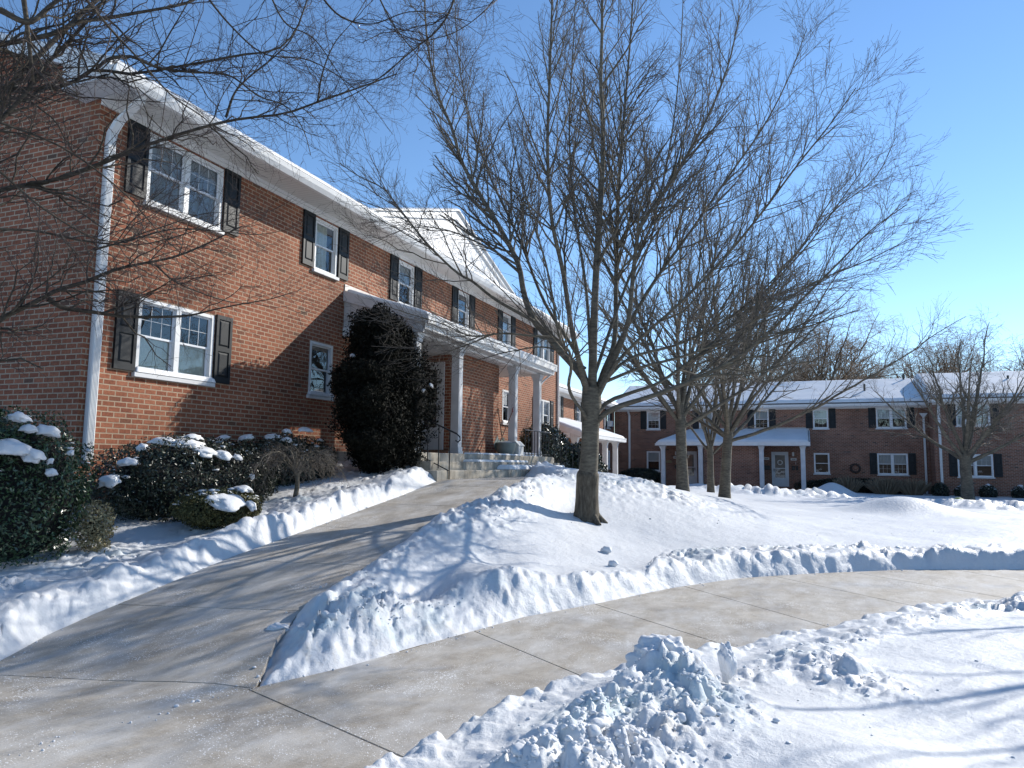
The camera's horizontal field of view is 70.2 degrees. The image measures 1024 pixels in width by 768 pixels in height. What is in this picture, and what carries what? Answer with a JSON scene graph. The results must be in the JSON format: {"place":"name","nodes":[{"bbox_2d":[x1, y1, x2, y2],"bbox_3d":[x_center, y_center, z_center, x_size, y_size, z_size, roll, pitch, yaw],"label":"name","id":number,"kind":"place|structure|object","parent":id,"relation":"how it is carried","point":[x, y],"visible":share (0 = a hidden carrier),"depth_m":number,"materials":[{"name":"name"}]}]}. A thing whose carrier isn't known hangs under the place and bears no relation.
{"place":"outdoors","nodes":[
{"label":"outdoors","id":0,"kind":"place"},
{"bbox_2d":[0,459,1023,767],"bbox_3d":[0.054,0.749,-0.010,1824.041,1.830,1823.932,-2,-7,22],"label":"snow ground","id":1,"kind":"structure","parent":0,"point":[548,545],"depth_m":7.09,"materials":[{"name":"white snow"}]},
{"bbox_2d":[0,405,98,568],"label":"holly bush","id":2,"kind":"object","parent":1,"relation":"on","point":[40,480],"visible":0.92,"depth_m":7.82,"materials":[{"name":"green plant"}]},
{"bbox_2d":[68,499,118,552],"bbox_3d":[-4.785,1.664,8.319,0.441,0.706,0.553,-2,-7,22],"label":"dry shrub","id":3,"kind":"object","parent":1,"relation":"on","point":[93,528],"visible":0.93,"depth_m":8.27,"materials":[{"name":"green plant"}]},
{"bbox_2d":[77,432,282,521],"bbox_3d":[-4.771,1.511,10.779,1.640,1.554,3.801,-2,-7,22],"label":"dark hedge","id":4,"kind":"object","parent":1,"relation":"on","point":[154,481],"visible":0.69,"depth_m":9.97,"materials":[{"name":"green plant"}]},
{"bbox_2d":[168,485,262,530],"bbox_3d":[-3.945,1.691,9.878,0.997,0.629,1.468,1,-6,-5],"label":"yew","id":5,"kind":"object","parent":1,"relation":"on","point":[222,507],"visible":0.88,"depth_m":9.48,"materials":[{"name":"green plant"}]},
{"bbox_2d":[0,0,521,384],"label":"foreground tree","id":6,"kind":"object","parent":1,"relation":"on","point":[29,67],"visible":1,"depth_m":6.23,"materials":[{"name":"brown plant"}]},
{"bbox_2d":[0,477,527,754],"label":"rising walkway","id":7,"kind":"structure","parent":1,"relation":"on","point":[204,634],"depth_m":6.16,"materials":[{"name":"concrete"}]},
{"bbox_2d":[266,622,289,631],"bbox_3d":[-2.004,2.105,6.239,0.230,0.129,0.173,1,-6,1],"label":"snow lump","id":8,"kind":"object","parent":7,"relation":"on","point":[277,626],"visible":0.63,"depth_m":6.19,"materials":[{"name":"white snow"}]},
{"bbox_2d":[214,427,338,486],"bbox_3d":[-4.095,1.418,13.170,1.128,1.328,3.050,-2,-7,22],"label":"dark hedge","id":9,"kind":"object","parent":1,"relation":"on","point":[286,480],"visible":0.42,"depth_m":12.96,"materials":[{"name":"green plant"}]},
{"bbox_2d":[0,33,579,504],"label":"apartment building","id":10,"kind":"structure","parent":1,"relation":"on","point":[268,377],"depth_m":12.77,"materials":[{"name":"red brick"}]},
{"bbox_2d":[131,298,215,386],"bbox_3d":[-5.448,-0.640,11.821,0.176,1.235,1.640,-2,-7,22],"label":"window","id":11,"kind":"structure","parent":10,"relation":"in","point":[196,370],"depth_m":11.79,"materials":[{"name":"white paint"}]},
{"bbox_2d":[143,133,224,235],"bbox_3d":[-5.417,-3.279,12.110,0.168,1.185,1.670,-2,-7,22],"label":"window","id":12,"kind":"structure","parent":10,"relation":"in","point":[214,170],"depth_m":12.12,"materials":[{"name":"white paint"}]},
{"bbox_2d":[306,340,334,400],"bbox_3d":[-4.038,-0.265,15.340,0.160,1.195,0.880,-2,-7,22],"label":"window","id":13,"kind":"structure","parent":10,"relation":"in","point":[325,396],"depth_m":15.40,"materials":[{"name":"white paint"}]},
{"bbox_2d":[312,217,338,280],"bbox_3d":[-4.012,-2.883,15.635,0.168,1.185,0.900,-2,-7,22],"label":"window","id":14,"kind":"structure","parent":10,"relation":"in","point":[319,267],"depth_m":15.70,"materials":[{"name":"white paint"}]},
{"bbox_2d":[398,260,413,306],"bbox_3d":[-2.757,-2.529,18.786,0.168,1.185,0.900,-2,-7,22],"label":"window","id":15,"kind":"structure","parent":10,"relation":"in","point":[402,268],"depth_m":19.03,"materials":[{"name":"white paint"}]},
{"bbox_2d":[420,364,441,449],"bbox_3d":[-2.140,0.599,19.018,0.640,2.220,0.095,-2,-7,22],"label":"door","id":16,"kind":"structure","parent":10,"relation":"in","point":[433,445],"depth_m":18.96,"materials":[{"name":"brown paint"}]},
{"bbox_2d":[458,290,468,327],"bbox_3d":[-1.508,-2.208,21.970,0.102,1.110,0.770,-2,-7,22],"label":"window","id":17,"kind":"structure","parent":10,"relation":"in","point":[460,292],"depth_m":22.24,"materials":[{"name":"white paint"}]},
{"bbox_2d":[501,389,508,425],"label":"window","id":18,"kind":"structure","parent":10,"relation":"in","point":[504,422],"depth_m":24.77,"materials":[{"name":"white paint"}]},
{"bbox_2d":[503,313,510,345],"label":"window","id":19,"kind":"structure","parent":10,"relation":"in","point":[506,337],"depth_m":25.42,"materials":[{"name":"white paint"}]},
{"bbox_2d":[537,331,549,361],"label":"window","id":20,"kind":"structure","parent":10,"relation":"in","point":[544,353],"depth_m":28.77,"materials":[{"name":"white paint"}]},
{"bbox_2d":[541,399,549,424],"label":"window","id":21,"kind":"structure","parent":10,"relation":"in","point":[545,405],"depth_m":29.01,"materials":[{"name":"white paint"}]},
{"bbox_2d":[245,438,354,496],"bbox_3d":[-3.473,1.353,11.645,2.058,1.102,1.458,6,-8,-41],"label":"weeping maple","id":22,"kind":"object","parent":1,"relation":"on","point":[297,469],"visible":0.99,"depth_m":11.56,"materials":[{"name":"brown plant"}]},
{"bbox_2d":[324,301,446,474],"bbox_3d":[-2.503,0.200,14.605,1.903,3.661,3.313,-2,-7,22],"label":"tall evergreen","id":23,"kind":"object","parent":1,"relation":"on","point":[381,409],"visible":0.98,"depth_m":14.07,"materials":[{"name":"green plant"}]},
{"bbox_2d":[336,452,564,481],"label":"porch steps","id":24,"kind":"structure","parent":1,"relation":"on","point":[466,465],"depth_m":16.75,"materials":[{"name":"concrete"}]},
{"bbox_2d":[416,415,460,478],"bbox_3d":[-1.678,1.282,14.865,1.397,1.486,0.032,-2,-7,22],"label":"handrail","id":25,"kind":"object","parent":24,"relation":"on","point":[450,431],"visible":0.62,"depth_m":14.77,"materials":[{"name":"black metal"}]},
{"bbox_2d":[497,408,504,441],"bbox_3d":[-0.300,1.319,20.748,0.072,1.228,0.606,-2,-7,22],"label":"snow shovel","id":26,"kind":"object","parent":24,"relation":"on","point":[503,440],"visible":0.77,"depth_m":20.67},
{"bbox_2d":[494,408,512,450],"bbox_3d":[-0.226,1.274,20.340,0.071,1.360,1.123,-3,-7,30],"label":"snow shovel","id":27,"kind":"object","parent":24,"relation":"on","point":[497,440],"visible":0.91,"depth_m":20.11,"materials":[{"name":"plastic"}]},
{"bbox_2d":[496,442,515,453],"bbox_3d":[-0.168,1.766,19.999,0.570,0.370,0.570,-2,-7,22],"label":"planter pot","id":28,"kind":"object","parent":24,"relation":"on","point":[506,447],"visible":0.87,"depth_m":19.78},
{"bbox_2d":[504,441,524,455],"bbox_3d":[0.063,1.804,20.471,0.460,0.410,0.430,-2,-7,22],"label":"deck box","id":29,"kind":"object","parent":24,"relation":"on","point":[519,449],"visible":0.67,"depth_m":20.30,"materials":[{"name":"white plastic"}]},
{"bbox_2d":[524,429,579,468],"bbox_3d":[1.231,2.018,21.614,1.014,1.257,2.266,-2,-7,22],"label":"handrail","id":30,"kind":"object","parent":24,"relation":"on","point":[534,454],"visible":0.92,"depth_m":22.26,"materials":[{"name":"black metal"}]},
{"bbox_2d":[0,570,1023,767],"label":"curving walkway","id":31,"kind":"structure","parent":1,"relation":"on","point":[398,704],"depth_m":5.50,"materials":[{"name":"concrete"}]},
{"bbox_2d":[519,421,571,467],"bbox_3d":[1.106,2.352,25.335,1.762,2.070,3.506,-2,-7,22],"label":"rhododendron","id":32,"kind":"object","parent":1,"relation":"on","point":[545,427],"visible":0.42,"depth_m":24.75,"materials":[{"name":"green plant"}]},
{"bbox_2d":[561,440,603,471],"bbox_3d":[2.475,2.941,26.940,1.780,1.678,2.865,-2,-7,22],"label":"rhododendron","id":33,"kind":"object","parent":1,"relation":"on","point":[575,455],"visible":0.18,"depth_m":26.18,"materials":[{"name":"green plant"}]},
{"bbox_2d":[559,383,626,473],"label":"apartment building","id":34,"kind":"structure","parent":1,"relation":"on","point":[570,421],"depth_m":38.02,"materials":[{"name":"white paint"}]},
{"bbox_2d":[559,397,560,416],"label":"window","id":35,"kind":"structure","parent":34,"relation":"in","point":[559,397],"depth_m":37.17,"materials":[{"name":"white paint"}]},
{"bbox_2d":[577,402,580,421],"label":"window","id":36,"kind":"structure","parent":34,"relation":"in","point":[578,411],"depth_m":40.50,"materials":[{"name":"white paint"}]},
{"bbox_2d":[608,451,610,469],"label":"window","id":37,"kind":"structure","parent":34,"relation":"in","point":[609,468],"depth_m":46.37,"materials":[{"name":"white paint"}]},
{"bbox_2d":[607,421,612,426],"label":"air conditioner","id":38,"kind":"object","parent":34,"relation":"attached to","point":[609,423],"visible":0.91,"depth_m":46.05,"materials":[{"name":"white paint"}]},
{"bbox_2d":[598,461,607,472],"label":"rhododendron","id":39,"kind":"object","parent":1,"relation":"on","point":[605,469],"visible":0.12,"depth_m":30.94,"materials":[{"name":"green plant"}]},
{"bbox_2d":[600,546,611,553],"bbox_3d":[1.346,2.387,10.445,0.173,0.127,0.110,-2,-7,22],"label":"snow lump","id":40,"kind":"object","parent":1,"relation":"on","point":[606,549],"visible":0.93,"depth_m":10.41,"materials":[{"name":"white snow"}]},
{"bbox_2d":[608,560,618,566],"bbox_3d":[1.329,2.375,9.587,0.138,0.119,0.097,1,-6,-7],"label":"snow lump","id":41,"kind":"object","parent":1,"relation":"on","point":[613,563],"visible":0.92,"depth_m":9.56,"materials":[{"name":"white snow"}]},
{"bbox_2d":[297,0,970,524],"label":"bare tree","id":42,"kind":"object","parent":1,"relation":"on","point":[633,214],"visible":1,"depth_m":12.34,"materials":[{"name":"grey plant"}]},
{"bbox_2d":[619,467,660,482],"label":"clipped hedge","id":43,"kind":"object","parent":1,"relation":"on","point":[649,474],"visible":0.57,"depth_m":44.94,"materials":[{"name":"green plant"}]},
{"bbox_2d":[625,633,689,667],"bbox_3d":[0.919,1.740,4.518,0.424,0.357,0.295,-2,-7,22],"label":"snow boulder","id":44,"kind":"object","parent":1,"relation":"on","point":[644,645],"visible":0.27,"depth_m":4.52,"materials":[{"name":"white snow"}]},
{"bbox_2d":[530,144,870,491],"bbox_3d":[4.961,-1.905,23.442,9.785,10.991,10.532,2,-6,-16],"label":"bare tree","id":45,"kind":"object","parent":1,"relation":"on","point":[682,406],"visible":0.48,"depth_m":22.33,"materials":[{"name":"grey plant"}]},
{"bbox_2d":[617,285,807,492],"bbox_3d":[7.750,0.041,29.384,6.894,9.059,5.265,3,-6,-17],"label":"bare tree","id":46,"kind":"object","parent":1,"relation":"on","point":[710,439],"visible":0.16,"depth_m":28.94,"materials":[{"name":"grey plant"}]},
{"bbox_2d":[717,641,736,683],"bbox_3d":[1.414,1.832,4.798,0.138,0.268,0.138,5,-7,-33],"label":"snow shard","id":47,"kind":"object","parent":1,"relation":"on","point":[727,660],"visible":1,"depth_m":4.76,"materials":[{"name":"white snow"}]},
{"bbox_2d":[699,353,780,383],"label":"willow tree","id":48,"kind":"object","parent":1,"relation":"on","point":[742,371],"visible":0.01,"depth_m":66.34,"materials":[{"name":"brown plant"}]},
{"bbox_2d":[558,180,967,497],"bbox_3d":[7.754,-1.494,25.693,12.143,11.351,11.566,1,-6,-3],"label":"bare tree","id":49,"kind":"object","parent":1,"relation":"on","point":[727,434],"visible":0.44,"depth_m":24.88,"materials":[{"name":"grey plant"}]},
{"bbox_2d":[614,373,931,493],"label":"apartment building","id":50,"kind":"structure","parent":1,"relation":"on","point":[836,438],"depth_m":43.36,"materials":[{"name":"brown brick"}]},
{"bbox_2d":[646,411,660,429],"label":"window","id":51,"kind":"structure","parent":50,"relation":"in","point":[651,416],"depth_m":47.05,"materials":[{"name":"white glass"}]},
{"bbox_2d":[647,451,660,471],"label":"window","id":52,"kind":"structure","parent":50,"relation":"in","point":[651,455],"depth_m":46.80,"materials":[{"name":"white paint"}]},
{"bbox_2d":[687,452,695,483],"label":"door","id":53,"kind":"structure","parent":50,"relation":"in","point":[691,456],"depth_m":45.75,"materials":[{"name":"white paint"}]},
{"bbox_2d":[699,411,712,427],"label":"window","id":54,"kind":"structure","parent":50,"relation":"in","point":[709,416],"depth_m":45.82,"materials":[{"name":"white paint"}]},
{"bbox_2d":[754,410,768,427],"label":"window","id":55,"kind":"structure","parent":50,"relation":"in","point":[763,415],"depth_m":44.63,"materials":[{"name":"white paint"}]},
{"bbox_2d":[773,453,787,486],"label":"door","id":56,"kind":"structure","parent":50,"relation":"in","point":[780,472],"depth_m":43.84,"materials":[{"name":"white paint"}]},
{"bbox_2d":[812,409,829,429],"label":"window","id":57,"kind":"structure","parent":50,"relation":"in","point":[824,415],"depth_m":43.38,"materials":[{"name":"white glass"}]},
{"bbox_2d":[813,453,830,474],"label":"window","id":58,"kind":"structure","parent":50,"relation":"in","point":[819,473],"depth_m":43.04,"materials":[{"name":"white paint"}]},
{"bbox_2d":[849,463,860,473],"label":"wall wreath","id":59,"kind":"object","parent":50,"relation":"attached to","point":[858,465],"depth_m":42.27,"materials":[{"name":"plant"}]},
{"bbox_2d":[875,408,907,428],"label":"window","id":60,"kind":"structure","parent":50,"relation":"in","point":[880,412],"depth_m":42.03,"materials":[{"name":"white paint"}]},
{"bbox_2d":[877,453,909,475],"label":"window","id":61,"kind":"structure","parent":50,"relation":"in","point":[897,459],"depth_m":41.71,"materials":[{"name":"white paint"}]},
{"bbox_2d":[716,285,904,382],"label":"tree","id":62,"kind":"object","parent":1,"relation":"on","point":[848,346],"visible":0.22,"depth_m":58.14,"materials":[{"name":"brown plant"}]},
{"bbox_2d":[832,476,863,492],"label":"dry hydrangea","id":63,"kind":"object","parent":1,"relation":"on","point":[851,484],"visible":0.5,"depth_m":40.87,"materials":[{"name":"brown plant"}]},
{"bbox_2d":[794,478,906,493],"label":"clipped hedge","id":64,"kind":"object","parent":1,"relation":"on","point":[821,482],"visible":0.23,"depth_m":42.16,"materials":[{"name":"green plant"}]},
{"bbox_2d":[825,341,900,378],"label":"tree","id":65,"kind":"object","parent":1,"relation":"on","point":[874,365],"visible":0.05,"depth_m":63.43,"materials":[{"name":"brown plant"}]},
{"bbox_2d":[862,477,905,494],"bbox_3d":[20.596,5.640,40.273,2.272,1.063,2.248,-2,-7,22],"label":"dry hydrangea","id":66,"kind":"object","parent":1,"relation":"on","point":[881,487],"visible":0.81,"depth_m":39.93,"materials":[{"name":"brown plant"}]},
{"bbox_2d":[897,478,931,494],"bbox_3d":[21.795,5.607,39.611,1.921,0.998,1.922,-2,-7,22],"label":"dry hydrangea","id":67,"kind":"object","parent":1,"relation":"on","point":[919,487],"visible":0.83,"depth_m":39.22,"materials":[{"name":"brown plant"}]},
{"bbox_2d":[840,312,1008,378],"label":"tree","id":68,"kind":"object","parent":1,"relation":"on","point":[938,351],"visible":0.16,"depth_m":58.98,"materials":[{"name":"brown plant"}]},
{"bbox_2d":[848,303,1023,499],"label":"bare tree","id":69,"kind":"object","parent":1,"relation":"on","point":[965,454],"visible":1,"depth_m":32.90,"materials":[{"name":"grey plant"}]},
{"bbox_2d":[931,482,949,495],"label":"clipped shrub","id":70,"kind":"object","parent":1,"relation":"on","point":[940,489],"visible":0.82,"depth_m":38.37,"materials":[{"name":"green plant"}]},
{"bbox_2d":[954,485,960,496],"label":"clipped shrub","id":71,"kind":"object","parent":1,"relation":"on","point":[957,491],"visible":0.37,"depth_m":38.13,"materials":[{"name":"green plant"}]},
{"bbox_2d":[913,371,1023,496],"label":"apartment building","id":72,"kind":"structure","parent":1,"relation":"on","point":[1002,471],"depth_m":39.25,"materials":[{"name":"brown brick"}]},
{"bbox_2d":[955,404,990,426],"bbox_3d":[24.833,1.708,39.291,1.680,1.225,0.168,-2,-7,22],"label":"window","id":73,"kind":"structure","parent":72,"relation":"in","point":[959,416],"depth_m":39.26,"materials":[{"name":"white paint"}]},
{"bbox_2d":[957,454,994,478],"bbox_3d":[24.790,4.403,39.005,1.740,1.285,0.168,-2,-7,22],"label":"window","id":74,"kind":"structure","parent":72,"relation":"in","point":[988,460],"depth_m":38.92,"materials":[{"name":"white paint"}]},
{"bbox_2d":[978,484,997,497],"bbox_3d":[24.635,5.614,37.703,0.906,0.925,0.900,-2,-7,22],"label":"clipped shrub","id":75,"kind":"object","parent":1,"relation":"on","point":[987,490],"visible":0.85,"depth_m":37.48,"materials":[{"name":"green plant"}]},
{"bbox_2d":[958,334,1023,372],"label":"tree","id":76,"kind":"object","parent":1,"relation":"on","point":[1017,364],"visible":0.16,"depth_m":55.93,"materials":[{"name":"brown plant"}]},
{"bbox_2d":[1011,485,1023,497],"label":"clipped shrub","id":77,"kind":"object","parent":1,"relation":"on","point":[1017,491],"visible":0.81,"depth_m":36.96,"materials":[{"name":"green plant"}]},
{"bbox_2d":[0,0,1023,432],"label":"sky","id":78,"kind":"structure","parent":0,"point":[972,51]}
]}

